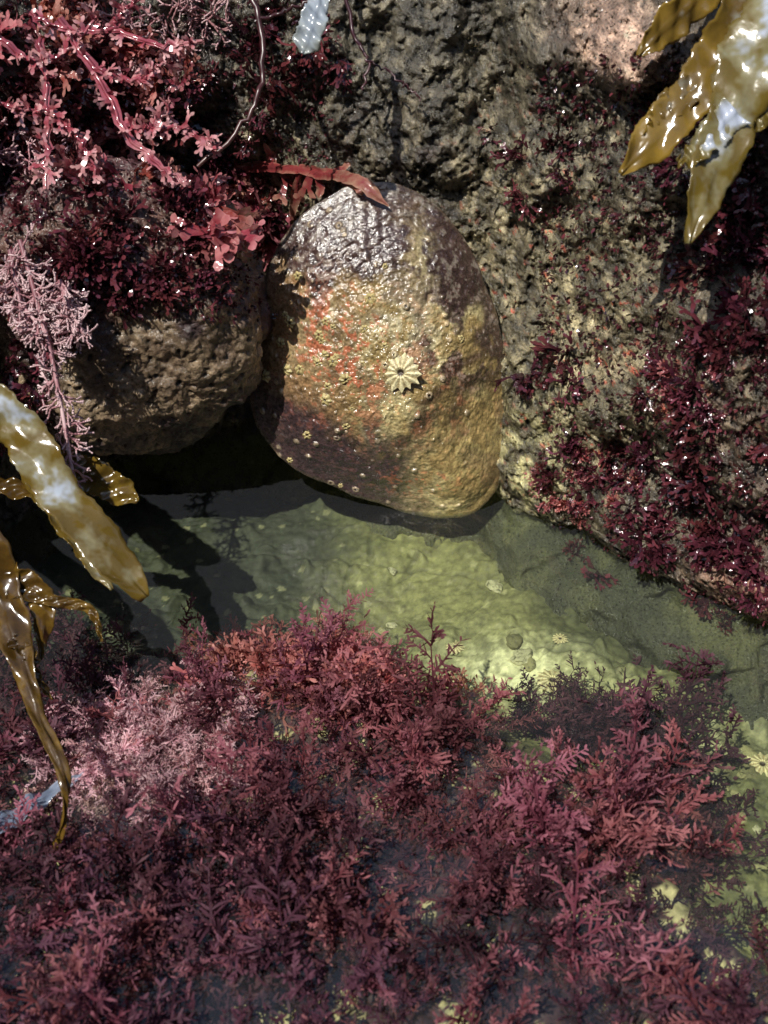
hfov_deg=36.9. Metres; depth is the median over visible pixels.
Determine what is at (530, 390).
dark red seaweed
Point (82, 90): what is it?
dark red seaweed
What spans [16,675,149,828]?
fine pink seaweed
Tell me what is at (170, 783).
fine pink seaweed
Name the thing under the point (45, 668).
dark feathery seaweed
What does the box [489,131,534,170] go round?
dark red seaweed
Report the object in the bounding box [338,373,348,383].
barnacle
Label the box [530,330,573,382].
dark red seaweed
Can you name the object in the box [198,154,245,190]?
dark red seaweed
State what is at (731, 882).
dark feathery seaweed
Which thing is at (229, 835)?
dark feathery seaweed
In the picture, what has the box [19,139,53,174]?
coralline seaweed
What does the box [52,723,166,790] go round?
feathery seaweed
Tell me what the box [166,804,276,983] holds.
feathery seaweed
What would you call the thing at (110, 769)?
fine pink seaweed
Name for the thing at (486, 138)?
dark red seaweed
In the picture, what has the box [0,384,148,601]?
kelp
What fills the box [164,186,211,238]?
dark red seaweed
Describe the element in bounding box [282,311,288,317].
barnacle
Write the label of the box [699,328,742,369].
dark red seaweed
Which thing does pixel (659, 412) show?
dark red seaweed
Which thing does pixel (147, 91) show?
red seaweed
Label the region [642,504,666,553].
dark red seaweed
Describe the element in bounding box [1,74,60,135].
dark red seaweed
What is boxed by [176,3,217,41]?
coralline seaweed
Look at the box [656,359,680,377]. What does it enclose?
red seaweed
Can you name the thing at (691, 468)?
dark red seaweed
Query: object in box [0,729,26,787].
feathery seaweed
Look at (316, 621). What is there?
red seaweed
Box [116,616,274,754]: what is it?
feathery seaweed
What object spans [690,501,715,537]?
dark red seaweed
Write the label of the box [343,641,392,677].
red seaweed
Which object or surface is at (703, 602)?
dark red seaweed
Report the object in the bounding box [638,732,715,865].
dark feathery seaweed
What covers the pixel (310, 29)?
kelp
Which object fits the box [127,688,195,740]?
fine pink seaweed
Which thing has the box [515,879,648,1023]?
dark feathery seaweed
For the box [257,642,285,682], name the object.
red seaweed
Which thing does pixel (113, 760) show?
fine pink seaweed
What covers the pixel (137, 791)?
fine pink seaweed
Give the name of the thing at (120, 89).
dark red seaweed
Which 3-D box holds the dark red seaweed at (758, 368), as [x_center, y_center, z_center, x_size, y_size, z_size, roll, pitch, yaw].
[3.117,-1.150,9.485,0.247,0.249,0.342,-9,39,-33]
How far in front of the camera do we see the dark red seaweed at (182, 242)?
10.21 m
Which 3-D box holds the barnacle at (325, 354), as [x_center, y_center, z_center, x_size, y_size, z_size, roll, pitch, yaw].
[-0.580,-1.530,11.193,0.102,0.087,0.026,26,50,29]
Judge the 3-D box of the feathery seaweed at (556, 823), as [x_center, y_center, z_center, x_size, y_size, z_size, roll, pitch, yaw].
[0.834,2.691,8.817,1.182,1.855,2.093,44,26,-3]
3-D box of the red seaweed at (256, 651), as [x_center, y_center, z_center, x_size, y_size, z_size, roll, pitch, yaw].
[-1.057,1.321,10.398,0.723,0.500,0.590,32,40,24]
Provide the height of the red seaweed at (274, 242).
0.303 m
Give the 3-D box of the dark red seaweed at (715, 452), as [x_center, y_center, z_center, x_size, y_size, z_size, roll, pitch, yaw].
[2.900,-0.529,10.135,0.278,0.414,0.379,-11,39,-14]
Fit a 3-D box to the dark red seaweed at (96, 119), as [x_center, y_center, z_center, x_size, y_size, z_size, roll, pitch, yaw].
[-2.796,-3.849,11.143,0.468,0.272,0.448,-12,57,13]
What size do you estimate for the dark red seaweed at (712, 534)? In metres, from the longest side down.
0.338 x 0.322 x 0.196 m
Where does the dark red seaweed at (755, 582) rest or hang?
on the rock face
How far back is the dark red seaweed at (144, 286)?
10.12 m
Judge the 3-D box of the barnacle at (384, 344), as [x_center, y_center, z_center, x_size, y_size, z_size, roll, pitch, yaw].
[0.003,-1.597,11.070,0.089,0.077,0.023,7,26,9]
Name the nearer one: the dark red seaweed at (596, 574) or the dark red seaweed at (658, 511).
the dark red seaweed at (658, 511)
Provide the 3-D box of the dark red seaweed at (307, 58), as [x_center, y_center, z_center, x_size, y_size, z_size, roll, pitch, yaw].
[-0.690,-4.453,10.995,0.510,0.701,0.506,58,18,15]
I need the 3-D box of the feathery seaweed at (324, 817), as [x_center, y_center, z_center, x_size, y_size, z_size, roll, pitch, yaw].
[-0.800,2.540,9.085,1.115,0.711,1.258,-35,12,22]
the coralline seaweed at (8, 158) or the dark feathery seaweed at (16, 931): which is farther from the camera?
the coralline seaweed at (8, 158)
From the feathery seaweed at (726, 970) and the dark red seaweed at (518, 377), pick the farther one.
the dark red seaweed at (518, 377)
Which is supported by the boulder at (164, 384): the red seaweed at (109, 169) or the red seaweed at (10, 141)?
the red seaweed at (109, 169)
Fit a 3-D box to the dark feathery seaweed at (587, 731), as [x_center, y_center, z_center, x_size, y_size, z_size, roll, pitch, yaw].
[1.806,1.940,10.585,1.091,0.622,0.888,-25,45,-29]
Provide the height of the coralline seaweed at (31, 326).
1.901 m
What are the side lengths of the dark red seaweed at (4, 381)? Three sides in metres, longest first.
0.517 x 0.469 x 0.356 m
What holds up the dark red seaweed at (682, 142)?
on the rock face
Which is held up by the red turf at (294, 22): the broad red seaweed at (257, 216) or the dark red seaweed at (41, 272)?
the broad red seaweed at (257, 216)
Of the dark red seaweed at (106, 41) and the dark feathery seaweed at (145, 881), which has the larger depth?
the dark red seaweed at (106, 41)
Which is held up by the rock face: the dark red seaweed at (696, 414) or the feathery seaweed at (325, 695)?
the dark red seaweed at (696, 414)
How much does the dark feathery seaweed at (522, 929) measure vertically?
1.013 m
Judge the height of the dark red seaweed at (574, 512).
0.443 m
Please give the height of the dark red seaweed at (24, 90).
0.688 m
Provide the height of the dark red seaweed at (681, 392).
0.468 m
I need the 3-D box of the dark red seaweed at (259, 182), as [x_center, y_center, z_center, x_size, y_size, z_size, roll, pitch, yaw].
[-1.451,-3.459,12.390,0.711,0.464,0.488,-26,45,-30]
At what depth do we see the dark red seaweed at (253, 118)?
11.57 m
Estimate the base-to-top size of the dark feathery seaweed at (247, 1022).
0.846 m
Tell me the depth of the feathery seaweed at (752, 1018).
7.70 m
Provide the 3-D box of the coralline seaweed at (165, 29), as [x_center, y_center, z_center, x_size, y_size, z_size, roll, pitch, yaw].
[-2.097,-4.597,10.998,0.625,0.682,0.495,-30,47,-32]
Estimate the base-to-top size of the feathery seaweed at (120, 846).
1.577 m
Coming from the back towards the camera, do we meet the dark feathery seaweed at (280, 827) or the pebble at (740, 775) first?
the pebble at (740, 775)
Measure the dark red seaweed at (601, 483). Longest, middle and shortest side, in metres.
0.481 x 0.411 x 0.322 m
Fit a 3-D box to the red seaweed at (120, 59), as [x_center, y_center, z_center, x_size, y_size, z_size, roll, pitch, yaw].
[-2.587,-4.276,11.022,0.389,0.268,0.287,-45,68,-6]
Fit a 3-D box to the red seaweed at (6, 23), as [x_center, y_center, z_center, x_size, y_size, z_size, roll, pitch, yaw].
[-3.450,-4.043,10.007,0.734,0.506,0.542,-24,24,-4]
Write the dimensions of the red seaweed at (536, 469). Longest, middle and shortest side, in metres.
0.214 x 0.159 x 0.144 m
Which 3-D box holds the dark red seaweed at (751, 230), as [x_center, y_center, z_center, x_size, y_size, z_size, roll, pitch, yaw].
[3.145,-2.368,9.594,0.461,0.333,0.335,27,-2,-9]
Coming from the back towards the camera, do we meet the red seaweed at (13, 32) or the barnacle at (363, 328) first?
the barnacle at (363, 328)
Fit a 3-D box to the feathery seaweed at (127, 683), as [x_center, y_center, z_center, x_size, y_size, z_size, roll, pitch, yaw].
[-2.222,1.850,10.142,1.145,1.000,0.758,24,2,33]
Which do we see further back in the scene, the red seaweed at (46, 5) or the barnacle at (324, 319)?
the barnacle at (324, 319)
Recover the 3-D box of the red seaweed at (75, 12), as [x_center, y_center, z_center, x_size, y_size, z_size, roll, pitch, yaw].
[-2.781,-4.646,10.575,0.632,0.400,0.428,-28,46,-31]
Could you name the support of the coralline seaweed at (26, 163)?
attached to the rock face
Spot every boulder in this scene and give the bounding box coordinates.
[0,155,272,455]
[249,182,504,517]
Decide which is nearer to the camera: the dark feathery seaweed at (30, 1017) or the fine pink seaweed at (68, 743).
the dark feathery seaweed at (30, 1017)
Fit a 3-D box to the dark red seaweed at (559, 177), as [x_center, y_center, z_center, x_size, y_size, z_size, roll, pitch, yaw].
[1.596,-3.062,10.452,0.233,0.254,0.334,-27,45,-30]
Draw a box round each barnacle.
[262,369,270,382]
[276,337,284,347]
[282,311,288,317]
[282,363,291,375]
[284,316,295,327]
[293,271,302,280]
[295,365,303,374]
[303,431,311,438]
[314,330,323,340]
[314,358,321,365]
[318,338,325,343]
[320,393,331,405]
[321,317,328,325]
[321,350,328,357]
[324,382,331,389]
[328,356,338,366]
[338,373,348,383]
[342,423,350,429]
[360,325,367,332]
[364,293,376,303]
[382,342,388,348]
[458,335,463,342]
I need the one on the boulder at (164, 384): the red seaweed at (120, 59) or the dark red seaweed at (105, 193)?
the dark red seaweed at (105, 193)
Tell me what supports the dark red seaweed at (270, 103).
on the rock face
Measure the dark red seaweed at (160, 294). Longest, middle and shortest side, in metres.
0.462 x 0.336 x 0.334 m
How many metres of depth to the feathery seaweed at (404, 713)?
9.77 m
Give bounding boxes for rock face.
[0,0,767,729]
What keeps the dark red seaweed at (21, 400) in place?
on the boulder at (164, 384)
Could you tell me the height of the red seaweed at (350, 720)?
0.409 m
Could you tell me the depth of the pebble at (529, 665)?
11.18 m
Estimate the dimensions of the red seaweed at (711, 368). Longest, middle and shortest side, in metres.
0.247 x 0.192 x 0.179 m
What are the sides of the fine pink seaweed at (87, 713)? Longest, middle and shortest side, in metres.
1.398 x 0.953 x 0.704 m
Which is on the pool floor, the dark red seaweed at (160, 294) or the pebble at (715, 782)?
the pebble at (715, 782)
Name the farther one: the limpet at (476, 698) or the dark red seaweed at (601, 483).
the dark red seaweed at (601, 483)
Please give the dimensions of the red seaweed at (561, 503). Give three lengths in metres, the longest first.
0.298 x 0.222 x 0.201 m
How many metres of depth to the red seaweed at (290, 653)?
10.21 m
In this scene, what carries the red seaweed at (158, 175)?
on the boulder at (164, 384)
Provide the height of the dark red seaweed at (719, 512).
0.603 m
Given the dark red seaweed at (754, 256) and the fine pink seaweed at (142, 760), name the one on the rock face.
the dark red seaweed at (754, 256)
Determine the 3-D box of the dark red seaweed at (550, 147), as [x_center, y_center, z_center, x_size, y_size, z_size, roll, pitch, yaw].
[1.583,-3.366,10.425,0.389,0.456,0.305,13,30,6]
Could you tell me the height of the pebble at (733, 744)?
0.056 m
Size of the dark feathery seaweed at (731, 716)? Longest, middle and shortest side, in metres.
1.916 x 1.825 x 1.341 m
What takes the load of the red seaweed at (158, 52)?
on the rock face
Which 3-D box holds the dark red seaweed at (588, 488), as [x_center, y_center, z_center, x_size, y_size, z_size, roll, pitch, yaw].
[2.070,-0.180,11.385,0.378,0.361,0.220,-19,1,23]
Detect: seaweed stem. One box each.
[197,0,330,167]
[344,0,420,101]
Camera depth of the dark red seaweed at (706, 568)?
10.68 m
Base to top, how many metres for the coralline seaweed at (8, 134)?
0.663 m
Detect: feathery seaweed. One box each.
[0,606,114,720]
[0,633,69,685]
[0,641,136,769]
[0,643,134,767]
[0,683,45,734]
[0,684,225,859]
[0,722,21,791]
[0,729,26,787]
[0,743,150,886]
[0,755,29,875]
[0,763,241,1016]
[0,785,113,932]
[0,805,64,989]
[0,834,197,981]
[0,872,92,1023]
[0,875,17,965]
[0,899,172,1023]
[0,904,43,1021]
[0,907,46,1023]
[0,915,126,1023]
[0,946,96,1023]
[0,951,87,1023]
[1,637,102,703]
[1,659,172,739]
[2,786,220,1023]
[3,587,126,665]
[17,891,143,1023]
[19,1011,96,1023]
[24,799,231,978]
[30,811,139,941]
[36,809,86,902]
[39,892,203,1023]
[40,610,146,729]
[40,661,172,721]
[40,952,199,1023]
[51,607,169,688]
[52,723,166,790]
[58,829,152,975]
[66,806,261,991]
[67,812,208,924]
[74,656,144,735]
[77,672,186,765]
[99,899,250,1021]
[100,929,309,1023]
[101,810,256,1016]
[103,857,216,971]
[111,735,299,900]
[111,790,280,1018]
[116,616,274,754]
[138,812,236,911]
[140,703,206,823]
[145,776,272,954]
[147,860,331,1023]
[150,863,305,1002]
[152,774,364,896]
[155,888,281,985]
[160,592,260,714]
[163,780,329,979]
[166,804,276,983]
[169,682,332,840]
[169,840,252,952]
[170,801,306,892]
[173,849,335,1023]
[179,596,350,715]
[186,794,339,939]
[202,682,377,854]
[217,716,294,779]
[220,836,412,953]
[227,783,384,975]
[229,790,422,953]
[230,588,374,720]
[231,1015,260,1023]
[238,765,341,900]
[242,631,379,764]
[244,747,369,853]
[252,749,478,1003]
[252,854,521,1023]
[253,622,341,712]
[253,714,381,847]
[259,836,361,916]
[271,853,424,1023]
[284,669,443,795]
[291,943,540,1023]
[291,982,349,1023]
[294,646,379,736]
[305,692,380,772]
[307,666,485,829]
[314,631,526,819]
[318,792,530,950]
[332,881,512,987]
[333,602,483,821]
[345,739,592,920]
[345,936,450,1023]
[352,705,477,885]
[355,970,431,1023]
[376,738,593,1008]
[384,817,544,987]
[386,714,449,770]
[390,830,591,1023]
[409,773,557,903]
[427,810,527,939]
[431,718,511,797]
[459,712,569,831]
[463,682,546,744]
[477,968,541,1023]
[501,667,634,748]
[509,673,637,767]
[511,651,651,770]
[515,794,747,881]
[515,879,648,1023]
[521,669,628,746]
[528,829,695,1019]
[536,918,763,1023]
[541,642,750,828]
[541,726,647,854]
[544,749,676,827]
[545,651,746,801]
[546,735,746,949]
[547,715,705,877]
[550,808,638,915]
[552,971,664,1023]
[555,661,651,769]
[556,686,735,858]
[557,826,767,994]
[565,688,688,762]
[570,689,681,770]
[580,900,677,1023]
[588,897,767,1023]
[591,906,767,1023]
[598,732,743,813]
[611,945,752,1023]
[621,804,731,955]
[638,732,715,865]
[640,774,767,884]
[655,743,759,920]
[671,1000,754,1023]
[694,968,761,1023]
[712,999,767,1023]
[725,997,767,1022]
[731,913,767,1014]
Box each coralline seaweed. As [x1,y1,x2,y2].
[0,117,41,181]
[0,145,20,200]
[0,223,98,488]
[6,137,35,184]
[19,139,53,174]
[28,134,73,159]
[32,138,69,161]
[77,0,156,71]
[133,0,201,63]
[157,0,232,50]
[165,34,190,78]
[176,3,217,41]
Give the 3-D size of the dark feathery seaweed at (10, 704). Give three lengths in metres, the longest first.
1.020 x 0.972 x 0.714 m
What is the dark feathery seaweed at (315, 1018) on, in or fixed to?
on the pool floor
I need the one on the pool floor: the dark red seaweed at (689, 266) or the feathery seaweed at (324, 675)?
the feathery seaweed at (324, 675)
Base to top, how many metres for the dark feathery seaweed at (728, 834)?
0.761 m
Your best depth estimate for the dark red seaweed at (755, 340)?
9.35 m
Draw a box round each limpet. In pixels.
[385,352,421,392]
[445,640,464,653]
[462,688,488,706]
[535,668,568,693]
[552,633,567,643]
[747,752,767,776]
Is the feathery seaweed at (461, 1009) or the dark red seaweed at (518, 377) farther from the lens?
the dark red seaweed at (518, 377)
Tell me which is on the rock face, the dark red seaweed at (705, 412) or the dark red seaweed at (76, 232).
the dark red seaweed at (705, 412)
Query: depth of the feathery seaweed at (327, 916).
8.28 m
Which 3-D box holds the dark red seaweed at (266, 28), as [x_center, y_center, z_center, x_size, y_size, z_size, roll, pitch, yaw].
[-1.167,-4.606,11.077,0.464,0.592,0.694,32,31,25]
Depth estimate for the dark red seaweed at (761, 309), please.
9.43 m
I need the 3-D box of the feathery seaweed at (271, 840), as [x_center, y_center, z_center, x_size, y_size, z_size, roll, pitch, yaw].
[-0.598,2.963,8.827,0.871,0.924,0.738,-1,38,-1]
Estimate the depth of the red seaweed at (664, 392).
10.21 m
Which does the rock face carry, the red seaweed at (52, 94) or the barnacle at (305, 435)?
the red seaweed at (52, 94)
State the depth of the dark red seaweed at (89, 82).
10.84 m
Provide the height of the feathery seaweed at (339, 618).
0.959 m
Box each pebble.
[377,627,386,635]
[386,622,397,628]
[389,567,396,575]
[486,579,502,592]
[506,632,521,648]
[510,648,532,665]
[523,657,535,671]
[711,778,719,785]
[718,768,731,777]
[718,783,729,790]
[721,741,738,749]
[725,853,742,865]
[726,815,746,825]
[730,789,740,796]
[736,771,746,778]
[739,744,757,758]
[741,762,754,773]
[743,770,759,779]
[752,825,760,833]
[752,862,767,872]
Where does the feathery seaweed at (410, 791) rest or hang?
on the pool floor
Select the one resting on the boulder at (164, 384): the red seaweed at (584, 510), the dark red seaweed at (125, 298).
the dark red seaweed at (125, 298)
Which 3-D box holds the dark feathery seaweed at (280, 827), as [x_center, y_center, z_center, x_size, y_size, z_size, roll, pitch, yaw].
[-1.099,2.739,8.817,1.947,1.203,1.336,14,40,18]
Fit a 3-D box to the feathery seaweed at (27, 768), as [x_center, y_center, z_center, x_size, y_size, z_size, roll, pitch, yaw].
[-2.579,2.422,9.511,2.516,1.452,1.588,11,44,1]
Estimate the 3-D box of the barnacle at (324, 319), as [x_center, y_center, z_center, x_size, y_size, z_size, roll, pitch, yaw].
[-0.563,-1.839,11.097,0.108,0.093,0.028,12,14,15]
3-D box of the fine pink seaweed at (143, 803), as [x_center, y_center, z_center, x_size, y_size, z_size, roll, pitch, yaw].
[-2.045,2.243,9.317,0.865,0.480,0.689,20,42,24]
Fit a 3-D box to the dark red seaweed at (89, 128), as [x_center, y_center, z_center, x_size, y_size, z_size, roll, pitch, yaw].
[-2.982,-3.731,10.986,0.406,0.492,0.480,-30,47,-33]
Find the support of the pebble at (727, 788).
on the pool floor
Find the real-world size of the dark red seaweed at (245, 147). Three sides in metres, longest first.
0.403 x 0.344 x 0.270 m
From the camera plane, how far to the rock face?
11.03 m
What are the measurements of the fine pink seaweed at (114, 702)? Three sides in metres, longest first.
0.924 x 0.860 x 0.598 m
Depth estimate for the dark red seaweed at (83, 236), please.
9.93 m
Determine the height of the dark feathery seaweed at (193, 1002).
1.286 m
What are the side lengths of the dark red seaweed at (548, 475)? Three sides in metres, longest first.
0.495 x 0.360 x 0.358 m
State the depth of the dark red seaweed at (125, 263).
10.01 m
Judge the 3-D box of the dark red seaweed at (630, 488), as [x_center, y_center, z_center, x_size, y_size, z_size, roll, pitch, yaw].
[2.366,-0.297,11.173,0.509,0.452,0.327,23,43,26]
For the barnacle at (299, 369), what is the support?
attached to the boulder at (429, 445)
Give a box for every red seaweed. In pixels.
[0,10,22,74]
[0,12,15,47]
[0,72,43,150]
[0,108,41,167]
[0,156,30,193]
[0,254,43,324]
[0,363,20,392]
[0,443,7,456]
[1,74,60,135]
[1,198,32,230]
[5,320,49,373]
[5,355,39,379]
[6,124,36,147]
[7,373,46,405]
[11,157,56,201]
[12,65,53,116]
[12,93,45,128]
[15,35,71,73]
[16,10,40,38]
[16,388,45,414]
[17,68,52,103]
[17,101,54,152]
[20,61,100,123]
[20,231,70,266]
[22,260,107,305]
[24,31,92,96]
[25,0,91,64]
[25,266,59,305]
[30,0,65,35]
[30,193,62,229]
[31,130,101,186]
[32,81,66,105]
[33,244,61,275]
[37,413,53,428]
[38,126,75,150]
[43,210,137,291]
[43,232,105,286]
[45,276,77,295]
[48,132,112,195]
[48,207,114,283]
[49,42,91,94]
[50,0,80,26]
[50,0,101,23]
[50,235,99,281]
[51,327,93,357]
[52,79,82,126]
[52,98,84,140]
[53,148,124,225]
[54,87,70,110]
[54,107,86,127]
[57,238,101,296]
[59,200,102,242]
[65,227,93,252]
[68,18,105,53]
[68,99,100,144]
[69,224,99,249]
[70,0,105,49]
[70,227,106,271]
[78,192,155,248]
[79,33,136,93]
[82,73,99,103]
[84,103,111,134]
[84,145,145,200]
[86,133,108,154]
[86,228,159,296]
[89,186,117,238]
[90,67,140,113]
[90,261,151,329]
[91,48,119,90]
[91,106,152,160]
[91,129,121,155]
[95,0,153,73]
[102,87,130,108]
[103,285,136,312]
[105,21,157,64]
[108,51,131,68]
[109,58,140,107]
[109,64,170,115]
[114,116,157,148]
[115,153,182,189]
[122,110,158,149]
[125,27,173,108]
[136,255,161,302]
[137,247,184,301]
[141,242,200,300]
[142,95,171,113]
[142,223,170,243]
[147,176,190,218]
[148,155,207,231]
[149,72,191,109]
[153,35,196,61]
[153,272,192,315]
[156,48,204,84]
[156,108,219,147]
[157,198,216,270]
[157,662,229,728]
[158,39,197,97]
[162,109,192,144]
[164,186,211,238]
[166,238,196,261]
[167,207,243,270]
[174,73,206,112]
[177,243,227,288]
[178,629,229,665]
[184,192,212,215]
[184,206,257,245]
[185,261,219,298]
[187,166,240,219]
[191,221,252,271]
[193,239,214,261]
[194,61,220,92]
[194,271,234,310]
[196,140,233,180]
[196,664,239,699]
[197,631,265,669]
[197,632,245,699]
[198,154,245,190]
[203,150,238,171]
[203,208,264,256]
[207,143,388,222]
[213,613,247,644]
[220,161,250,198]
[220,625,293,680]
[223,129,258,159]
[224,172,250,201]
[226,0,286,60]
[228,175,250,201]
[228,175,265,205]
[229,36,276,76]
[230,185,251,208]
[230,638,256,689]
[232,187,295,244]
[233,204,268,244]
[233,644,319,718]
[240,641,283,669]
[241,687,274,717]
[242,177,265,209]
[243,56,299,117]
[243,644,285,695]
[245,110,269,131]
[247,614,290,641]
[252,204,291,246]
[256,228,284,271]
[256,232,277,255]
[256,655,313,736]
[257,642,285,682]
[260,7,291,38]
[260,240,273,261]
[261,185,281,210]
[263,179,280,204]
[267,200,288,228]
[268,640,343,690]
[270,632,335,677]
[273,19,339,74]
[275,639,327,716]
[286,643,350,684]
[289,53,320,88]
[292,610,328,638]
[294,640,359,694]
[296,652,377,733]
[311,630,362,685]
[313,40,355,94]
[315,613,350,635]
[315,653,377,690]
[318,33,341,55]
[327,653,370,688]
[329,625,367,661]
[335,681,390,738]
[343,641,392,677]
[345,645,405,707]
[355,630,386,654]
[357,629,399,667]
[358,664,400,701]
[381,665,417,702]
[416,673,461,720]
[443,667,496,705]
[478,123,501,144]
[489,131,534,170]
[490,347,541,398]
[500,178,541,222]
[516,370,539,401]
[524,470,536,487]
[527,485,555,498]
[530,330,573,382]
[530,458,543,474]
[530,461,556,494]
[534,117,577,162]
[535,496,558,513]
[537,370,549,389]
[544,475,558,485]
[545,361,586,408]
[546,159,576,191]
[546,428,584,465]
[549,495,572,511]
[562,434,587,462]
[562,538,585,561]
[563,438,586,459]
[564,482,586,517]
[565,466,588,485]
[566,461,597,485]
[569,515,585,530]
[571,499,589,518]
[575,474,603,508]
[576,448,592,463]
[580,556,619,590]
[585,451,618,487]
[598,441,626,478]
[600,445,636,479]
[600,468,649,497]
[600,512,627,537]
[603,491,617,511]
[605,490,658,530]
[610,513,676,571]
[622,453,651,478]
[623,374,663,411]
[624,439,661,475]
[624,469,642,492]
[627,530,680,575]
[628,100,655,131]
[637,348,661,367]
[639,346,665,384]
[639,357,671,396]
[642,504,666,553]
[643,503,679,538]
[649,155,690,188]
[649,399,670,430]
[650,512,673,539]
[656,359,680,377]
[658,450,692,504]
[659,355,717,421]
[659,384,672,402]
[661,378,701,438]
[661,422,692,440]
[662,366,706,410]
[662,424,720,475]
[663,220,733,293]
[663,444,730,512]
[671,448,694,473]
[675,114,707,147]
[675,493,703,518]
[676,296,719,360]
[679,589,724,619]
[681,519,708,557]
[682,319,723,367]
[683,501,741,559]
[686,394,721,423]
[686,509,753,580]
[688,390,714,426]
[689,321,717,353]
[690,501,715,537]
[691,518,750,587]
[692,551,713,570]
[693,419,725,440]
[699,317,757,381]
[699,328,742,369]
[699,434,730,469]
[701,223,767,275]
[705,401,725,419]
[705,520,721,546]
[706,365,726,384]
[707,212,761,256]
[710,275,767,337]
[710,607,736,635]
[713,186,764,237]
[717,404,728,421]
[719,520,767,590]
[720,273,756,317]
[728,593,765,617]
[730,292,767,373]
[730,546,767,601]
[731,172,764,220]
[731,458,757,502]
[734,216,767,252]
[737,232,767,273]
[738,144,760,179]
[739,214,767,245]
[741,545,756,567]
[744,358,767,390]
[745,428,767,469]
[756,281,767,316]
[756,592,767,614]
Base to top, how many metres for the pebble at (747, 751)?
0.085 m
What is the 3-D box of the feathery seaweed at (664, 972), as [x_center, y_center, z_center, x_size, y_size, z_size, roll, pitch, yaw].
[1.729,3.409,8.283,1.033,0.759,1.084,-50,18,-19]
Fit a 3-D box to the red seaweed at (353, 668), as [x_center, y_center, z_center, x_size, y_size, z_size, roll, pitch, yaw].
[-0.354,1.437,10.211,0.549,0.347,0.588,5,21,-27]
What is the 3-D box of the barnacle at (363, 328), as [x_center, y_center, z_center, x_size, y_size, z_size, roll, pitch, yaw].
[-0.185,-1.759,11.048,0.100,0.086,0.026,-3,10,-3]
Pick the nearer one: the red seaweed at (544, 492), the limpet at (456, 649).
the limpet at (456, 649)
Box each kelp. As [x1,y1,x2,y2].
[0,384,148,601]
[0,477,29,499]
[0,532,102,849]
[61,449,138,505]
[292,0,329,54]
[618,0,746,175]
[676,0,767,245]
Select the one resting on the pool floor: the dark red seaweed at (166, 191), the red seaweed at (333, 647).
the red seaweed at (333, 647)
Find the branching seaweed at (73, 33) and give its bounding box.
[0,0,222,194]
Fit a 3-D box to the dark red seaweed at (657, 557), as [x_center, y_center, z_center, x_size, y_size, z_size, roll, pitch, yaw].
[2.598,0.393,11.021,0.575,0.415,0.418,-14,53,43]
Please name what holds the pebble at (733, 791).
on the pool floor
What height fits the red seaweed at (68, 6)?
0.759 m
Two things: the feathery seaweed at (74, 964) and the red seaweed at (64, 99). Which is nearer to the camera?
the feathery seaweed at (74, 964)
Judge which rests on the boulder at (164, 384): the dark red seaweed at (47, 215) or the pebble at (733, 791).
the dark red seaweed at (47, 215)
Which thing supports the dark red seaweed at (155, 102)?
on the rock face
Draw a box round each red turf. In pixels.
[0,0,336,325]
[532,53,767,628]
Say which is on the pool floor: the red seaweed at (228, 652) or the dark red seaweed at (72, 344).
the red seaweed at (228, 652)
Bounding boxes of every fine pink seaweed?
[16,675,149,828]
[20,686,163,796]
[28,687,181,821]
[34,723,143,809]
[35,698,145,803]
[49,720,134,805]
[50,737,130,835]
[54,727,168,828]
[55,668,156,736]
[55,741,183,848]
[67,721,144,811]
[92,761,176,829]
[102,702,179,770]
[103,742,195,806]
[111,650,210,757]
[113,660,259,754]
[113,739,200,801]
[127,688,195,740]
[129,671,265,805]
[138,700,271,838]
[157,719,252,812]
[160,726,264,813]
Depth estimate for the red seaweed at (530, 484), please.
11.68 m
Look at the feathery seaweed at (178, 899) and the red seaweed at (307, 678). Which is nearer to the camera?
the feathery seaweed at (178, 899)
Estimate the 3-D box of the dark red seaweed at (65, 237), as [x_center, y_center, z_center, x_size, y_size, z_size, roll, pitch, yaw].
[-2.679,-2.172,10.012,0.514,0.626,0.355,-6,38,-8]
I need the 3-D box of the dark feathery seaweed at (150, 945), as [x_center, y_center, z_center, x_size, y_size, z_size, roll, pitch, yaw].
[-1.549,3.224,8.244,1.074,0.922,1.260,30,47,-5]
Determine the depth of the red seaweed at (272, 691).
10.08 m
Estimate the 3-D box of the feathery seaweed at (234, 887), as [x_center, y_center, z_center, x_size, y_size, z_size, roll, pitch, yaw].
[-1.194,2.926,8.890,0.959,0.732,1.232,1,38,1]
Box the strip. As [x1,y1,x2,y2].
[0,772,83,833]
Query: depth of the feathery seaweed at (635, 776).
9.05 m
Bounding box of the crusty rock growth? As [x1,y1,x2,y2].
[0,0,767,623]
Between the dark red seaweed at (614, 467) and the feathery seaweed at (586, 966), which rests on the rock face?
the dark red seaweed at (614, 467)
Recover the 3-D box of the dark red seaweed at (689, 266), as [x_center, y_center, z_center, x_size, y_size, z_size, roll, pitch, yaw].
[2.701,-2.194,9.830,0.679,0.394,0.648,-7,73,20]
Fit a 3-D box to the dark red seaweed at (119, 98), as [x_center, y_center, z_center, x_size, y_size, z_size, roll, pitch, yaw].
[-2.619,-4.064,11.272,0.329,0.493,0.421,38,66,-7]
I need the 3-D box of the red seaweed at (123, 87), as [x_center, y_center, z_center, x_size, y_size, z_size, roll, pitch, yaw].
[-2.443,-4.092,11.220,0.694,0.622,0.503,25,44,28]
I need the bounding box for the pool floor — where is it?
[0,486,767,1023]
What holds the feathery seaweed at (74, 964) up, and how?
on the pool floor
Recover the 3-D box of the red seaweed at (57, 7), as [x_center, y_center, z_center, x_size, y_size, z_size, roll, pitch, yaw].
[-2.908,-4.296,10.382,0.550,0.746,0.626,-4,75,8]
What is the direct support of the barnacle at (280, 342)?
attached to the boulder at (429, 445)
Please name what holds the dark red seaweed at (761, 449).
on the rock face

